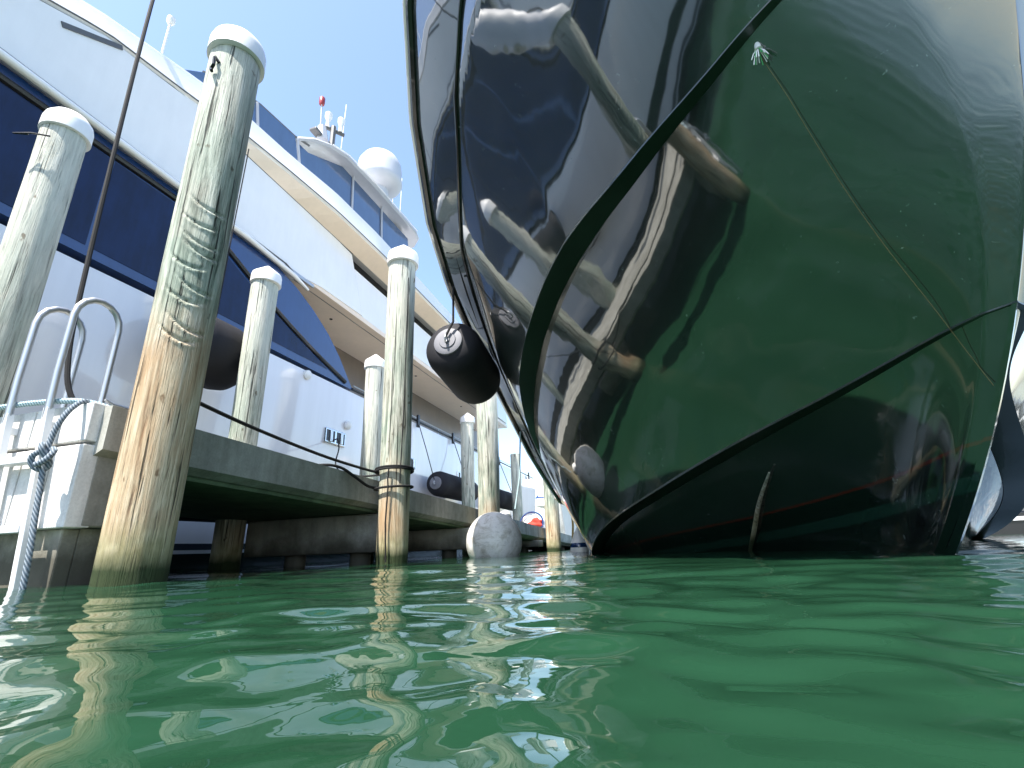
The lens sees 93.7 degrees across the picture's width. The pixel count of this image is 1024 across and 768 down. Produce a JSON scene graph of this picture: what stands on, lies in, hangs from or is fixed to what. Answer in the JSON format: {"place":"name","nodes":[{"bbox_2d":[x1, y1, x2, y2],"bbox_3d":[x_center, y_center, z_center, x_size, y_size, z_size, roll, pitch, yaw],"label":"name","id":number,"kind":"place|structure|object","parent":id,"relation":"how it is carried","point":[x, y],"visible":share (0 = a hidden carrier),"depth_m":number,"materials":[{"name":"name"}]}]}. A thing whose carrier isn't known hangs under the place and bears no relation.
{"place":"outdoors","nodes":[
{"label":"outdoors","id":0,"kind":"place"},
{"bbox_2d":[83,0,544,517],"label":"sky","id":1,"kind":"structure","parent":0,"point":[351,53],"materials":[{"name":"blue"}]},
{"bbox_2d":[0,534,1023,767],"bbox_3d":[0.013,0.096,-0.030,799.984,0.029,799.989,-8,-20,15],"label":"water","id":2,"kind":"structure","parent":0,"point":[566,658],"depth_m":0.44,"materials":[{"name":"green liquid"}]},
{"bbox_2d":[0,107,93,416],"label":"dock pile","id":3,"kind":"object","parent":2,"relation":"in","point":[38,215],"visible":0.95,"depth_m":4.18,"materials":[{"name":"brown wood"}]},
{"bbox_2d":[89,24,265,586],"bbox_3d":[-2.102,-0.578,3.116,0.400,4.675,0.412,-8,-20,15],"label":"dock pile","id":4,"kind":"object","parent":2,"relation":"in","point":[139,528],"visible":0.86,"depth_m":2.90,"materials":[{"name":"brown wood"}]},
{"bbox_2d":[208,266,281,569],"bbox_3d":[-3.459,0.520,6.225,0.403,4.720,0.403,-8,-20,15],"label":"dock pile","id":5,"kind":"object","parent":2,"relation":"in","point":[229,534],"visible":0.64,"depth_m":6.28,"materials":[{"name":"brown wood"}]},
{"bbox_2d":[0,0,534,569],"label":"motor yacht","id":6,"kind":"object","parent":2,"relation":"on","point":[322,226],"visible":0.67,"depth_m":7.58,"materials":[{"name":"white plastic"}]},
{"bbox_2d":[203,317,243,389],"bbox_3d":[-4.148,-0.564,6.532,0.940,1.201,1.272,-8,-20,15],"label":"boat fender","id":7,"kind":"object","parent":6,"relation":"hanging from","point":[224,360],"visible":0.26,"depth_m":6.33,"materials":[{"name":"black rubber"}]},
{"bbox_2d":[216,149,248,316],"bbox_3d":[-4.188,-2.072,7.126,0.018,3.660,0.078,-8,-20,15],"label":"hanging cord","id":8,"kind":"object","parent":6,"relation":"hanging from","point":[233,227],"visible":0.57,"depth_m":7.22,"materials":[{"name":"black fabric"}]},
{"bbox_2d":[335,438,379,476],"bbox_3d":[-2.590,1.038,7.502,0.292,1.417,4.495,7,-21,-26],"label":"hawse line","id":9,"kind":"object","parent":6,"relation":"attached to","point":[373,475],"visible":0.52,"depth_m":5.73,"materials":[{"name":"black fabric"}]},
{"bbox_2d":[419,425,477,500],"bbox_3d":[-1.711,2.389,13.912,0.682,1.864,3.072,-8,-20,15],"label":"boat fender","id":10,"kind":"object","parent":6,"relation":"hanging from","point":[443,484],"visible":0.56,"depth_m":12.77,"materials":[{"name":"black rubber"}]},
{"bbox_2d":[499,462,512,510],"bbox_3d":[-0.265,3.861,18.495,0.682,1.886,2.822,-8,-20,15],"label":"boat fender","id":11,"kind":"object","parent":6,"relation":"hanging from","point":[505,500],"visible":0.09,"depth_m":17.53,"materials":[{"name":"black rubber"}]},
{"bbox_2d":[0,402,571,587],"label":"concrete dock","id":12,"kind":"object","parent":2,"relation":"in","point":[294,511],"visible":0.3,"depth_m":3.75,"materials":[{"name":"grey concrete"}]},
{"bbox_2d":[19,399,89,589],"bbox_3d":[-2.499,0.739,2.522,0.180,1.430,0.288,7,-21,-25],"label":"knotted rope","id":13,"kind":"object","parent":12,"relation":"hanging from","point":[47,451],"visible":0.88,"depth_m":2.53,"materials":[{"name":"white fabric"}]},
{"bbox_2d":[0,398,109,409],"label":"laid rope","id":14,"kind":"object","parent":12,"relation":"on","point":[43,401],"visible":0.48,"depth_m":2.87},
{"bbox_2d":[0,297,122,589],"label":"dock ladder","id":15,"kind":"object","parent":12,"relation":"attached to","point":[8,431],"visible":0.64,"depth_m":2.89,"materials":[{"name":"metal"}]},
{"bbox_2d":[64,0,154,397],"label":"mooring line","id":16,"kind":"object","parent":12,"relation":"attached to","point":[67,373],"visible":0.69,"depth_m":3.63,"materials":[{"name":"black fabric"}]},
{"bbox_2d":[104,399,128,408],"bbox_3d":[-2.494,0.179,3.107,0.100,0.097,0.286,-8,-20,15],"label":"dock cleat","id":17,"kind":"object","parent":12,"relation":"on","point":[110,403],"visible":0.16,"depth_m":3.03,"materials":[{"name":"metal"}]},
{"bbox_2d":[321,463,375,488],"bbox_3d":[-1.677,0.940,4.885,0.117,0.200,0.783,-16,-23,35],"label":"slack line","id":18,"kind":"object","parent":12,"relation":"on","point":[350,474],"visible":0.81,"depth_m":4.87,"materials":[{"name":"black fabric"}]},
{"bbox_2d":[520,511,545,527],"bbox_3d":[0.648,4.423,15.179,0.901,0.740,0.895,-8,-20,15],"label":"gear bundle","id":19,"kind":"object","parent":12,"relation":"on","point":[536,520],"visible":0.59,"depth_m":15.00,"materials":[{"name":"orange fabric"}]},
{"bbox_2d":[359,354,383,560],"bbox_3d":[-2.619,1.519,8.818,0.414,4.450,0.414,-8,-20,15],"label":"dock pile","id":20,"kind":"object","parent":2,"relation":"in","point":[372,415],"visible":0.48,"depth_m":8.99,"materials":[{"name":"brown wood"}]},
{"bbox_2d":[375,245,418,563],"bbox_3d":[-1.325,0.317,5.528,0.391,4.490,0.391,-8,-20,15],"label":"dock pile","id":21,"kind":"object","parent":2,"relation":"in","point":[403,263],"visible":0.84,"depth_m":5.42,"materials":[{"name":"brown wood"}]},
{"bbox_2d":[200,402,378,472],"bbox_3d":[-1.873,0.501,4.182,0.112,0.240,2.430,-8,-20,16],"label":"taut line","id":22,"kind":"object","parent":21,"relation":"attached to","point":[219,412],"visible":0.82,"depth_m":4.00,"materials":[{"name":"black fabric"}]},
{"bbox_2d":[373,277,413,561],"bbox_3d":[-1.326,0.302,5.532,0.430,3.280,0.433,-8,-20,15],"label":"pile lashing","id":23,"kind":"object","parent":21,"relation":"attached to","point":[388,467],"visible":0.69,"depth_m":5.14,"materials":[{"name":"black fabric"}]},
{"bbox_2d":[460,413,474,554],"bbox_3d":[-1.214,2.967,13.261,0.437,4.490,0.437,-8,-20,15],"label":"dock pile","id":24,"kind":"object","parent":2,"relation":"in","point":[467,421],"visible":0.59,"depth_m":13.39,"materials":[{"name":"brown wood"}]},
{"bbox_2d":[476,394,499,516],"bbox_3d":[-0.417,1.409,8.322,0.437,4.170,0.437,-8,-20,15],"label":"dock pile","id":25,"kind":"object","parent":2,"relation":"in","point":[488,461],"visible":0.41,"depth_m":8.21,"materials":[{"name":"brown wood"}]},
{"bbox_2d":[510,454,522,521],"bbox_3d":[0.205,4.627,17.660,0.402,4.100,0.389,-8,-20,15],"label":"dock pile","id":26,"kind":"object","parent":2,"relation":"in","point":[518,510],"visible":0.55,"depth_m":17.78,"materials":[{"name":"grey wood"}]},
{"bbox_2d":[543,480,560,550],"bbox_3d":[1.050,3.393,12.733,0.460,3.170,0.460,-8,-20,15],"label":"dock pile","id":27,"kind":"object","parent":2,"relation":"in","point":[552,524],"visible":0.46,"depth_m":12.50,"materials":[{"name":"brown wood"}]},
{"bbox_2d":[571,518,573,537],"bbox_3d":[1.725,3.846,12.910,0.208,1.427,0.606,-2,-19,-2],"label":"yellow line","id":28,"kind":"object","parent":27,"relation":"hanging from","point":[572,527],"visible":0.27,"depth_m":13.13,"materials":[{"name":"fabric"}]},
{"bbox_2d":[535,486,575,535],"bbox_3d":[4.892,6.590,33.888,6.600,10.365,17.597,-8,-20,15],"label":"motor yacht","id":29,"kind":"object","parent":2,"relation":"on","point":[565,522],"visible":0.03,"depth_m":26.01,"materials":[{"name":"white plastic"}]},
{"bbox_2d":[570,527,588,551],"bbox_3d":[1.280,3.056,9.143,0.358,0.660,0.358,-8,-20,15],"label":"mooring buoy","id":30,"kind":"object","parent":2,"relation":"on","point":[577,544],"visible":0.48,"depth_m":9.02,"materials":[{"name":"white plastic"}]},
{"bbox_2d":[402,0,1023,554],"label":"motor yacht","id":31,"kind":"object","parent":2,"relation":"on","point":[692,304],"visible":0.85,"depth_m":2.56,"materials":[{"name":"green metal"}]},
{"bbox_2d":[426,286,500,403],"bbox_3d":[-0.591,-0.401,6.099,0.712,1.140,1.410,-8,-20,15],"label":"boat fender","id":32,"kind":"object","parent":31,"relation":"hanging from","point":[463,365],"visible":1,"depth_m":5.59,"materials":[{"name":"black rubber"}]},
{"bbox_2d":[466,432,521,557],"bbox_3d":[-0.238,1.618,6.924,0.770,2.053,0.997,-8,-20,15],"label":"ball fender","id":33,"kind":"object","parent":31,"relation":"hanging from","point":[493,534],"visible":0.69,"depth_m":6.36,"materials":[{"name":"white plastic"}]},
{"bbox_2d":[751,42,768,64],"bbox_3d":[0.996,-1.342,1.942,0.064,0.098,0.052,-8,-20,15],"label":"fishing lure","id":34,"kind":"object","parent":31,"relation":"hanging from","point":[758,48],"visible":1,"depth_m":1.94,"materials":[{"name":"white plastic"}]},
{"bbox_2d":[761,56,993,385],"bbox_3d":[1.409,-0.675,1.912,0.868,1.371,0.046,6,-21,-22],"label":"fishing line","id":35,"kind":"object","parent":34,"relation":"hanging from","point":[872,228],"visible":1,"depth_m":1.94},
{"bbox_2d":[748,472,769,551],"bbox_3d":[1.892,1.116,3.733,0.041,0.680,1.305,-7,-19,13],"label":"driftwood stick","id":36,"kind":"object","parent":2,"relation":"in","point":[755,522],"visible":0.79,"depth_m":3.62,"materials":[{"name":"brown wood"}]},
{"bbox_2d":[992,508,1023,534],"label":"floating dock","id":37,"kind":"object","parent":2,"relation":"on","point":[1015,525],"depth_m":9.23,"materials":[{"name":"white plastic"}]}
]}

